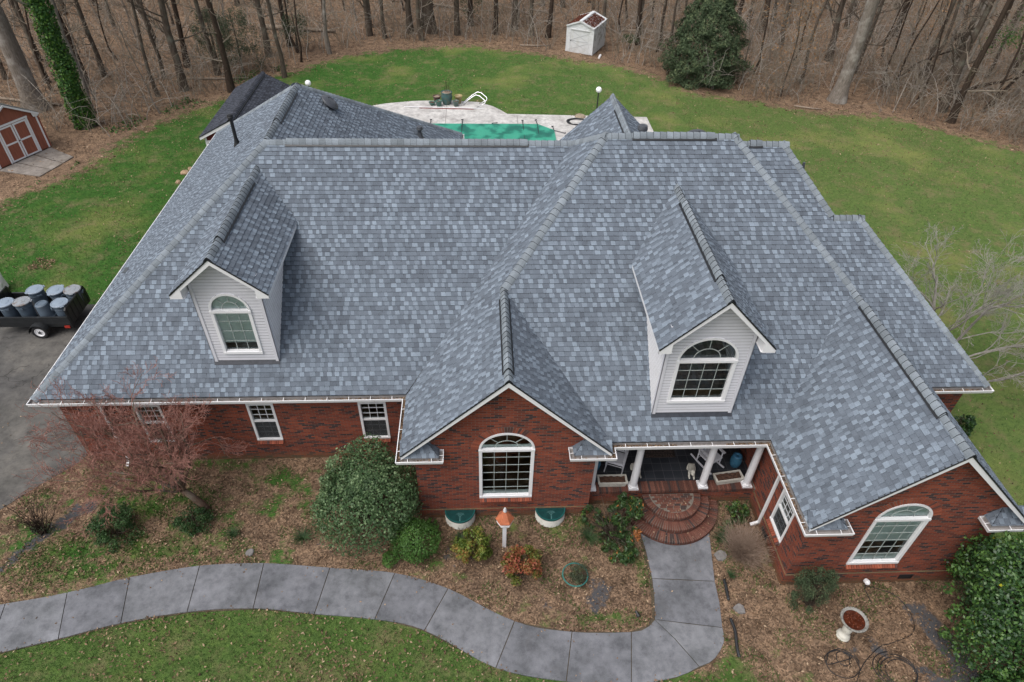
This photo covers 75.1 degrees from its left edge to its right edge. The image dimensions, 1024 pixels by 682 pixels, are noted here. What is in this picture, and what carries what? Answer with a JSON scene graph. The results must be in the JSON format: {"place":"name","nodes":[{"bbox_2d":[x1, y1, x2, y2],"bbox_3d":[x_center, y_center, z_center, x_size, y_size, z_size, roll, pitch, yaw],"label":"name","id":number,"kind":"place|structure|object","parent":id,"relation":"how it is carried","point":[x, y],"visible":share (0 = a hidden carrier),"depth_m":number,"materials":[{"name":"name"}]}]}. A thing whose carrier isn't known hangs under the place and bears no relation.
{"place":"outdoors","nodes":[
{"label":"outdoors","id":0,"kind":"place"},
{"bbox_2d":[0,304,95,509],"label":"driveway","id":1,"kind":"structure","parent":0,"point":[35,360],"depth_m":23.32,"materials":[{"name":"concrete"}]},
{"bbox_2d":[0,285,90,337],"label":"utility trailer","id":2,"kind":"object","parent":1,"relation":"on","point":[75,306],"visible":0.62,"depth_m":26.17,"materials":[{"name":"metal"}]},
{"bbox_2d":[0,297,20,316],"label":"trash barrel","id":3,"kind":"object","parent":2,"relation":"on","point":[8,308],"visible":0.88,"depth_m":25.96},
{"bbox_2d":[12,296,36,316],"bbox_3d":[-19.165,-1.274,26.231,0.640,0.820,0.640,26,46,25],"label":"trash barrel","id":4,"kind":"object","parent":2,"relation":"on","point":[23,305],"visible":0.98,"depth_m":26.03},
{"bbox_2d":[24,284,49,303],"bbox_3d":[-19.077,-1.786,26.825,0.640,0.820,0.640,0,41,-2],"label":"trash barrel","id":5,"kind":"object","parent":2,"relation":"on","point":[36,293],"visible":0.92,"depth_m":26.58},
{"bbox_2d":[34,300,57,316],"bbox_3d":[-18.349,-1.184,26.192,0.600,0.775,0.719,26,49,29],"label":"trash barrel","id":6,"kind":"object","parent":2,"relation":"on","point":[43,308],"visible":0.77,"depth_m":25.98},
{"bbox_2d":[46,284,68,302],"bbox_3d":[-18.248,-1.759,26.831,0.640,0.836,0.641,-13,43,-17],"label":"trash barrel","id":7,"kind":"object","parent":2,"relation":"on","point":[54,292],"visible":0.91,"depth_m":26.54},
{"bbox_2d":[50,297,69,315],"bbox_3d":[-17.682,-1.223,26.224,0.640,0.820,0.640,1,41,-1],"label":"trash barrel","id":8,"kind":"object","parent":2,"relation":"on","point":[57,305],"visible":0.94,"depth_m":25.94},
{"bbox_2d":[63,284,83,300],"bbox_3d":[-17.618,-1.788,26.877,0.640,0.820,0.640,17,43,17],"label":"trash barrel","id":9,"kind":"object","parent":2,"relation":"on","point":[70,291],"visible":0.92,"depth_m":26.60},
{"bbox_2d":[0,350,720,681],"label":"blown leaves","id":10,"kind":"object","parent":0,"point":[426,582],"visible":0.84,"depth_m":18.62,"materials":[{"name":"brown plant"}]},
{"bbox_2d":[0,0,1023,681],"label":"ground","id":11,"kind":"structure","parent":0,"point":[988,408],"depth_m":30.73,"materials":[{"name":"plant"}]},
{"bbox_2d":[0,4,50,112],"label":"bare tree","id":12,"kind":"object","parent":11,"relation":"on","point":[15,59],"visible":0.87,"depth_m":41.04,"materials":[{"name":"grey plant"}]},
{"bbox_2d":[0,103,51,168],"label":"garden shed","id":13,"kind":"structure","parent":11,"relation":"on","point":[23,134],"depth_m":37.23,"materials":[{"name":"red wood"}]},
{"bbox_2d":[0,124,26,162],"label":"door","id":14,"kind":"structure","parent":13,"relation":"in","point":[8,135],"depth_m":37.00,"materials":[{"name":"wood"}]},
{"bbox_2d":[12,119,39,156],"bbox_3d":[-27.448,-11.481,37.602,0.040,1.920,0.820,17,43,16],"label":"door","id":15,"kind":"structure","parent":13,"relation":"in","point":[21,128],"depth_m":37.58,"materials":[{"name":"wood"}]},
{"bbox_2d":[5,0,50,83],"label":"bare tree","id":16,"kind":"object","parent":11,"relation":"on","point":[21,18],"visible":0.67,"depth_m":44.33,"materials":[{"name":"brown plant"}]},
{"bbox_2d":[1,495,55,538],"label":"bare bush","id":17,"kind":"object","parent":11,"relation":"on","point":[39,528],"visible":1,"depth_m":19.53,"materials":[{"name":"brown plant"}]},
{"bbox_2d":[6,0,52,90],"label":"bare tree","id":18,"kind":"object","parent":11,"relation":"on","point":[34,52],"visible":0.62,"depth_m":43.47,"materials":[{"name":"brown plant"}]},
{"bbox_2d":[0,147,73,176],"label":"shed slab","id":19,"kind":"structure","parent":11,"relation":"on","point":[47,163],"depth_m":37.38,"materials":[{"name":"concrete"}]},
{"bbox_2d":[0,0,97,129],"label":"ivy tree","id":20,"kind":"object","parent":11,"relation":"on","point":[68,76],"visible":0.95,"depth_m":38.54,"materials":[{"name":"green plant"}]},
{"bbox_2d":[31,0,89,81],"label":"bare tree","id":21,"kind":"object","parent":11,"relation":"on","point":[68,36],"visible":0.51,"depth_m":44.48,"materials":[{"name":"brown plant"}]},
{"bbox_2d":[41,0,94,109],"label":"bare tree","id":22,"kind":"object","parent":11,"relation":"on","point":[70,49],"visible":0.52,"depth_m":40.24,"materials":[{"name":"brown plant"}]},
{"bbox_2d":[56,0,103,99],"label":"bare tree","id":23,"kind":"object","parent":11,"relation":"on","point":[75,51],"visible":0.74,"depth_m":41.99,"materials":[{"name":"brown plant"}]},
{"bbox_2d":[54,0,106,76],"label":"bare tree","id":24,"kind":"object","parent":11,"relation":"on","point":[88,33],"visible":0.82,"depth_m":45.55,"materials":[{"name":"brown plant"}]},
{"bbox_2d":[81,500,146,553],"bbox_3d":[-11.732,5.434,19.498,1.595,0.987,1.500,-28,49,-30],"label":"azalea","id":25,"kind":"object","parent":11,"relation":"on","point":[121,522],"visible":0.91,"depth_m":19.44,"materials":[{"name":"green plant"}]},
{"bbox_2d":[98,0,160,96],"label":"bare tree","id":26,"kind":"object","parent":11,"relation":"on","point":[142,50],"visible":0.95,"depth_m":43.09,"materials":[{"name":"brown plant"}]},
{"bbox_2d":[9,356,250,539],"bbox_3d":[-10.891,3.545,18.764,5.893,5.074,4.846,-1,41,-3],"label":"maple tree","id":27,"kind":"object","parent":11,"relation":"on","point":[170,437],"visible":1,"depth_m":18.57,"materials":[{"name":"brown plant"}]},
{"bbox_2d":[97,2,166,113],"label":"bare tree","id":28,"kind":"object","parent":11,"relation":"on","point":[131,57],"visible":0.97,"depth_m":40.62,"materials":[{"name":"brown plant"}]},
{"bbox_2d":[121,0,165,78],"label":"bare tree","id":29,"kind":"object","parent":11,"relation":"on","point":[152,40],"visible":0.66,"depth_m":45.56,"materials":[{"name":"brown plant"}]},
{"bbox_2d":[34,64,286,183],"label":"ground cover","id":30,"kind":"object","parent":11,"relation":"on","point":[183,107],"visible":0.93,"depth_m":43.59,"materials":[{"name":"green plant"}]},
{"bbox_2d":[111,0,210,91],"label":"bare tree","id":31,"kind":"object","parent":11,"relation":"on","point":[167,32],"visible":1,"depth_m":44.18,"materials":[{"name":"brown plant"}]},
{"bbox_2d":[143,0,191,67],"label":"bare tree","id":32,"kind":"object","parent":11,"relation":"on","point":[178,23],"visible":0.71,"depth_m":48.11,"materials":[{"name":"brown plant"}]},
{"bbox_2d":[168,504,213,536],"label":"azalea","id":33,"kind":"object","parent":11,"relation":"on","point":[179,521],"visible":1,"depth_m":19.88,"materials":[{"name":"green plant"}]},
{"bbox_2d":[166,0,221,75],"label":"bare tree","id":34,"kind":"object","parent":11,"relation":"on","point":[204,34],"visible":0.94,"depth_m":46.16,"materials":[{"name":"brown plant"}]},
{"bbox_2d":[188,6,232,63],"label":"cedar tree","id":35,"kind":"object","parent":11,"relation":"on","point":[206,21],"visible":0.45,"depth_m":48.22,"materials":[{"name":"green plant"}]},
{"bbox_2d":[183,0,240,92],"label":"bare tree","id":36,"kind":"object","parent":11,"relation":"on","point":[230,85],"visible":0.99,"depth_m":44.06,"materials":[{"name":"brown plant"}]},
{"bbox_2d":[211,6,265,72],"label":"cedar tree","id":37,"kind":"object","parent":11,"relation":"on","point":[226,25],"visible":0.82,"depth_m":46.78,"materials":[{"name":"green plant"}]},
{"bbox_2d":[199,71,290,144],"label":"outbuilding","id":38,"kind":"structure","parent":11,"relation":"on","point":[251,93],"depth_m":37.45,"materials":[{"name":"grey"}]},
{"bbox_2d":[236,0,287,77],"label":"bare tree","id":39,"kind":"object","parent":11,"relation":"on","point":[282,62],"visible":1,"depth_m":46.39,"materials":[{"name":"brown plant"}]},
{"bbox_2d":[244,0,288,57],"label":"bare tree","id":40,"kind":"object","parent":11,"relation":"on","point":[257,4],"visible":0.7,"depth_m":50.13,"materials":[{"name":"brown plant"}]},
{"bbox_2d":[279,8,310,49],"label":"cedar tree","id":41,"kind":"object","parent":11,"relation":"on","point":[293,25],"visible":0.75,"depth_m":51.35,"materials":[{"name":"green plant"}]},
{"bbox_2d":[315,0,348,53],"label":"bare tree","id":42,"kind":"object","parent":11,"relation":"on","point":[327,43],"visible":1,"depth_m":51.06,"materials":[{"name":"grey plant"}]},
{"bbox_2d":[0,533,723,681],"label":"walkway","id":43,"kind":"structure","parent":11,"relation":"on","point":[476,628],"depth_m":18.18,"materials":[{"name":"concrete"}]},
{"bbox_2d":[357,0,372,35],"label":"bare tree","id":44,"kind":"object","parent":11,"relation":"on","point":[368,26],"visible":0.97,"depth_m":55.30,"materials":[{"name":"brown plant"}]},
{"bbox_2d":[309,432,422,558],"bbox_3d":[-4.181,4.474,19.312,3.444,3.018,3.303,-1,41,-3],"label":"evergreen shrub","id":45,"kind":"object","parent":11,"relation":"on","point":[349,488],"visible":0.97,"depth_m":18.80,"materials":[{"name":"green plant"}]},
{"bbox_2d":[404,0,413,34],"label":"bare tree","id":46,"kind":"object","parent":11,"relation":"on","point":[409,20],"visible":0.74,"depth_m":55.72,"materials":[{"name":"brown plant"}]},
{"bbox_2d":[387,516,441,565],"bbox_3d":[-2.809,5.690,19.265,1.635,1.286,1.471,-1,41,-3],"label":"green shrub","id":47,"kind":"object","parent":11,"relation":"on","point":[423,525],"visible":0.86,"depth_m":18.94,"materials":[{"name":"green plant"}]},
{"bbox_2d":[422,0,437,33],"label":"bare tree","id":48,"kind":"object","parent":11,"relation":"on","point":[427,11],"visible":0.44,"depth_m":56.09,"materials":[{"name":"brown plant"}]},
{"bbox_2d":[445,509,474,529],"bbox_3d":[-1.583,5.446,20.270,0.930,0.380,0.465,-1,41,-3],"label":"window well","id":49,"kind":"object","parent":11,"relation":"on","point":[460,519],"depth_m":20.18,"materials":[{"name":"plastic"}]},
{"bbox_2d":[450,525,492,563],"bbox_3d":[-1.170,5.909,19.206,1.255,1.132,1.216,-1,41,-3],"label":"nandina bush","id":50,"kind":"object","parent":11,"relation":"on","point":[480,552],"visible":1,"depth_m":19.00,"materials":[{"name":"green plant"}]},
{"bbox_2d":[495,508,513,546],"bbox_3d":[-0.214,5.389,19.231,0.540,1.990,0.468,-1,41,-3],"label":"birdhouse","id":51,"kind":"object","parent":11,"relation":"on","point":[504,518],"visible":1,"depth_m":18.80,"materials":[{"name":"orange metal"}]},
{"bbox_2d":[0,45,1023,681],"bbox_3d":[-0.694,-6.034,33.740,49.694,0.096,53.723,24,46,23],"label":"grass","id":52,"kind":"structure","parent":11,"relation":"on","point":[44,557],"depth_m":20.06,"materials":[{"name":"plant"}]},
{"bbox_2d":[0,0,1023,144],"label":"undergrowth","id":53,"kind":"object","parent":11,"relation":"on","point":[393,26],"visible":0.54,"depth_m":50.01,"materials":[{"name":"plant"}]},
{"bbox_2d":[0,0,1023,681],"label":"fallen leaves","id":54,"kind":"object","parent":11,"relation":"on","point":[414,466],"visible":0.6,"depth_m":19.40,"materials":[{"name":"brown plant"}]},
{"bbox_2d":[0,0,1023,136],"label":"briars","id":55,"kind":"object","parent":11,"relation":"on","point":[651,22],"visible":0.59,"depth_m":50.21,"materials":[{"name":"plant"}]},
{"bbox_2d":[373,100,653,139],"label":"pool deck","id":56,"kind":"structure","parent":11,"relation":"on","point":[488,114],"depth_m":43.82,"materials":[{"name":"concrete"}]},
{"bbox_2d":[430,119,565,140],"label":"pool cover","id":57,"kind":"object","parent":56,"relation":"on","point":[537,131],"visible":0.19,"depth_m":41.99,"materials":[{"name":"teal plastic"}]},
{"bbox_2d":[500,540,545,586],"bbox_3d":[0.294,6.278,18.905,1.314,1.012,1.308,-1,41,-3],"label":"nandina bush","id":58,"kind":"object","parent":11,"relation":"on","point":[510,562],"visible":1,"depth_m":18.68,"materials":[{"name":"red plant"}]},
{"bbox_2d":[26,82,1023,584],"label":"brick house","id":59,"kind":"structure","parent":11,"relation":"on","point":[496,326],"depth_m":19.76,"materials":[{"name":"grey"}]},
{"bbox_2d":[132,405,175,445],"bbox_3d":[-11.168,2.643,20.838,0.800,1.822,0.211,-1,41,-3],"label":"window","id":60,"kind":"structure","parent":59,"relation":"in","point":[135,406],"depth_m":20.63,"materials":[{"name":"white glass"}]},
{"bbox_2d":[245,403,283,444],"bbox_3d":[-7.782,2.609,20.993,0.820,1.822,0.211,-1,41,-3],"label":"window","id":61,"kind":"structure","parent":59,"relation":"in","point":[267,431],"depth_m":21.17,"materials":[{"name":"white glass"}]},
{"bbox_2d":[357,402,390,442],"bbox_3d":[-4.366,2.574,21.150,0.860,1.822,0.211,-1,41,-3],"label":"window","id":62,"kind":"structure","parent":59,"relation":"in","point":[379,426],"depth_m":21.28,"materials":[{"name":"white glass"}]},
{"bbox_2d":[470,427,542,501],"bbox_3d":[-0.159,3.569,19.047,2.034,3.264,0.206,-1,41,-3],"label":"window","id":63,"kind":"structure","parent":59,"relation":"in","point":[512,495],"depth_m":18.63,"materials":[{"name":"white glass"}]},
{"bbox_2d":[597,474,627,486],"bbox_3d":[3.111,4.356,20.704,0.920,0.230,0.340,-1,41,-3],"label":"planter","id":64,"kind":"object","parent":59,"relation":"on","point":[612,480],"visible":1,"depth_m":20.65,"materials":[{"name":"stone"}]},
{"bbox_2d":[604,450,628,473],"bbox_3d":[3.339,3.519,21.001,0.630,1.140,0.958,14,42,14],"label":"rocking chair","id":65,"kind":"object","parent":59,"relation":"on","point":[621,459],"visible":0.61,"depth_m":20.98,"materials":[{"name":"paint"}]},
{"bbox_2d":[644,449,675,457],"bbox_3d":[4.799,3.670,21.738,1.040,0.022,0.340,-1,41,-3],"label":"doormat","id":66,"kind":"object","parent":59,"relation":"on","point":[660,453],"visible":0.98,"depth_m":21.72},
{"bbox_2d":[691,448,725,474],"bbox_3d":[6.314,3.477,21.152,0.630,1.140,0.958,-20,45,-23],"label":"rocking chair","id":67,"kind":"object","parent":59,"relation":"on","point":[704,453],"visible":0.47,"depth_m":21.23,"materials":[{"name":"paint"}]},
{"bbox_2d":[712,470,743,484],"bbox_3d":[6.776,4.299,20.895,0.920,0.230,0.340,-6,42,-9],"label":"planter","id":68,"kind":"object","parent":59,"relation":"on","point":[728,477],"visible":1,"depth_m":20.84,"materials":[{"name":"stone"}]},
{"bbox_2d":[766,489,794,545],"bbox_3d":[7.677,5.021,18.972,0.211,1.582,0.860,-1,41,-3],"label":"window","id":69,"kind":"structure","parent":59,"relation":"in","point":[778,523],"depth_m":19.13,"materials":[{"name":"white glass"}]},
{"bbox_2d":[844,498,941,568],"bbox_3d":[10.050,5.106,17.588,1.934,3.154,0.206,-1,41,-3],"label":"window","id":70,"kind":"structure","parent":59,"relation":"in","point":[898,525],"depth_m":17.54,"materials":[{"name":"white glass"}]},
{"bbox_2d":[535,507,564,526],"bbox_3d":[1.184,5.418,20.397,0.930,0.380,0.465,-1,41,-3],"label":"window well","id":71,"kind":"object","parent":11,"relation":"on","point":[549,517],"depth_m":20.31,"materials":[{"name":"plastic"}]},
{"bbox_2d":[567,563,592,585],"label":"ringed plant","id":72,"kind":"object","parent":11,"relation":"on","point":[573,575],"visible":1,"depth_m":18.97,"materials":[{"name":"green plant"}]},
{"bbox_2d":[565,11,606,55],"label":"white shed","id":73,"kind":"structure","parent":11,"relation":"on","point":[584,32],"depth_m":53.32,"materials":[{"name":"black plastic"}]},
{"bbox_2d":[570,29,589,53],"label":"door","id":74,"kind":"structure","parent":73,"relation":"in","point":[579,41],"depth_m":53.33,"materials":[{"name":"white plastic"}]},
{"bbox_2d":[575,523,601,546],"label":"liriope tuft","id":75,"kind":"object","parent":11,"relation":"on","point":[587,535],"visible":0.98,"depth_m":20.00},
{"bbox_2d":[580,492,644,565],"bbox_3d":[3.034,5.504,19.686,1.909,1.334,2.242,-1,41,-3],"label":"rhododendron","id":76,"kind":"object","parent":11,"relation":"on","point":[634,506],"visible":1,"depth_m":19.78,"materials":[{"name":"green plant"}]},
{"bbox_2d":[628,0,663,44],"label":"bare tree","id":77,"kind":"object","parent":11,"relation":"on","point":[639,12],"visible":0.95,"depth_m":54.26,"materials":[{"name":"brown plant"}]},
{"bbox_2d":[657,0,753,90],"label":"conifer tree","id":78,"kind":"object","parent":11,"relation":"on","point":[714,12],"visible":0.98,"depth_m":47.01,"materials":[{"name":"green plant"}]},
{"bbox_2d":[725,499,750,524],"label":"rhododendron","id":79,"kind":"object","parent":11,"relation":"on","point":[734,507],"visible":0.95,"depth_m":20.45,"materials":[{"name":"green plant"}]},
{"bbox_2d":[716,510,777,577],"bbox_3d":[6.848,6.058,19.495,1.856,0.861,2.169,-1,41,-3],"label":"dry bush","id":80,"kind":"object","parent":11,"relation":"on","point":[743,549],"visible":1,"depth_m":19.46,"materials":[{"name":"plant"}]},
{"bbox_2d":[755,0,831,97],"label":"bare tree","id":81,"kind":"object","parent":11,"relation":"on","point":[798,47],"visible":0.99,"depth_m":44.93,"materials":[{"name":"beige plant"}]},
{"bbox_2d":[787,563,839,613],"bbox_3d":[8.247,6.669,18.156,1.125,1.754,1.185,-18,45,-21],"label":"fine bush","id":82,"kind":"object","parent":11,"relation":"on","point":[812,596],"visible":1,"depth_m":18.08,"materials":[{"name":"green plant"}]},
{"bbox_2d":[799,0,838,82],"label":"bare tree","id":83,"kind":"object","parent":11,"relation":"on","point":[815,28],"visible":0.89,"depth_m":47.51,"materials":[{"name":"brown plant"}]},
{"bbox_2d":[818,0,866,61],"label":"bare tree","id":84,"kind":"object","parent":11,"relation":"on","point":[836,24],"visible":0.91,"depth_m":52.15,"materials":[{"name":"brown plant"}]},
{"bbox_2d":[836,606,868,641],"bbox_3d":[8.959,7.625,17.713,0.714,0.962,0.710,-1,41,-3],"label":"birdbath","id":85,"kind":"object","parent":11,"relation":"on","point":[854,619],"visible":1,"depth_m":17.50,"materials":[{"name":"stone"}]},
{"bbox_2d":[826,0,879,103],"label":"bare tree","id":86,"kind":"object","parent":11,"relation":"on","point":[839,93],"visible":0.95,"depth_m":45.12,"materials":[{"name":"grey plant"}]},
{"bbox_2d":[855,0,896,73],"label":"bare tree","id":87,"kind":"object","parent":11,"relation":"on","point":[874,23],"visible":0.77,"depth_m":49.54,"materials":[{"name":"brown plant"}]},
{"bbox_2d":[872,651,917,681],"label":"garden hose","id":88,"kind":"object","parent":11,"relation":"on","point":[914,668],"visible":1,"depth_m":17.42,"materials":[{"name":"black plastic"}]},
{"bbox_2d":[882,0,926,82],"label":"bare tree","id":89,"kind":"object","parent":11,"relation":"on","point":[898,37],"visible":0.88,"depth_m":48.03,"materials":[{"name":"brown plant"}]},
{"bbox_2d":[897,0,949,90],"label":"bare tree","id":90,"kind":"object","parent":11,"relation":"on","point":[921,29],"visible":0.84,"depth_m":46.88,"materials":[{"name":"brown plant"}]},
{"bbox_2d":[900,0,961,61],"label":"bare tree","id":91,"kind":"object","parent":11,"relation":"on","point":[936,20],"visible":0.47,"depth_m":50.57,"materials":[{"name":"beige plant"}]},
{"bbox_2d":[910,0,959,83],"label":"bare tree","id":92,"kind":"object","parent":11,"relation":"on","point":[939,33],"visible":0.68,"depth_m":48.31,"materials":[{"name":"brown plant"}]},
{"bbox_2d":[906,0,970,103],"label":"bare tree","id":93,"kind":"object","parent":11,"relation":"on","point":[932,69],"visible":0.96,"depth_m":44.91,"materials":[{"name":"brown plant"}]},
{"bbox_2d":[915,0,973,90],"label":"bare tree","id":94,"kind":"object","parent":11,"relation":"on","point":[946,36],"visible":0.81,"depth_m":46.63,"materials":[{"name":"brown plant"}]},
{"bbox_2d":[881,0,1023,87],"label":"leaning tree","id":95,"kind":"object","parent":11,"relation":"on","point":[943,52],"visible":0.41,"depth_m":49.17,"materials":[{"name":"brown plant"}]},
{"bbox_2d":[890,221,1023,395],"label":"birch tree","id":96,"kind":"object","parent":11,"relation":"on","point":[966,316],"visible":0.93,"depth_m":23.87,"materials":[{"name":"plant"}]},
{"bbox_2d":[953,414,976,435],"bbox_3d":[15.957,2.896,23.515,0.971,0.832,0.772,-1,41,-3],"label":"laurel","id":97,"kind":"object","parent":11,"relation":"on","point":[969,422],"visible":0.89,"depth_m":23.38,"materials":[{"name":"green plant"}]},
{"bbox_2d":[943,0,996,80],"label":"bare tree","id":98,"kind":"object","parent":11,"relation":"on","point":[964,39],"visible":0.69,"depth_m":48.90,"materials":[{"name":"brown plant"}]},
{"bbox_2d":[936,0,1011,112],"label":"bare tree","id":99,"kind":"object","parent":11,"relation":"on","point":[972,40],"visible":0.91,"depth_m":44.01,"materials":[{"name":"brown plant"}]},
{"bbox_2d":[948,0,1009,94],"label":"bare tree","id":100,"kind":"object","parent":11,"relation":"on","point":[986,23],"visible":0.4,"depth_m":44.96,"materials":[{"name":"brown plant"}]},
{"bbox_2d":[937,35,1023,108],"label":"leaning tree","id":101,"kind":"object","parent":11,"relation":"on","point":[984,85],"visible":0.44,"depth_m":46.82,"materials":[{"name":"brown plant"}]},
{"bbox_2d":[937,528,1023,681],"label":"holly tree","id":102,"kind":"object","parent":11,"relation":"on","point":[995,565],"visible":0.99,"depth_m":16.52,"materials":[{"name":"green plant"}]},
{"bbox_2d":[946,0,1023,123],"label":"bare tree","id":103,"kind":"object","parent":11,"relation":"on","point":[978,61],"visible":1,"depth_m":42.32,"materials":[{"name":"brown plant"}]},
{"bbox_2d":[968,666,1023,681],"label":"holly tree","id":104,"kind":"object","parent":11,"relation":"on","point":[985,676],"visible":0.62,"depth_m":16.55,"materials":[{"name":"green plant"}]},
{"bbox_2d":[977,12,1023,111],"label":"bare tree","id":105,"kind":"object","parent":11,"relation":"on","point":[1010,67],"visible":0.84,"depth_m":44.14,"materials":[{"name":"brown plant"}]},
{"bbox_2d":[981,1,1023,77],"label":"bare tree","id":106,"kind":"object","parent":11,"relation":"on","point":[1000,48],"visible":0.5,"depth_m":49.81,"materials":[{"name":"brown plant"}]},
{"bbox_2d":[986,2,1023,105],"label":"leaning tree","id":107,"kind":"object","parent":11,"relation":"on","point":[1010,36],"visible":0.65,"depth_m":45.27,"materials":[{"name":"brown plant"}]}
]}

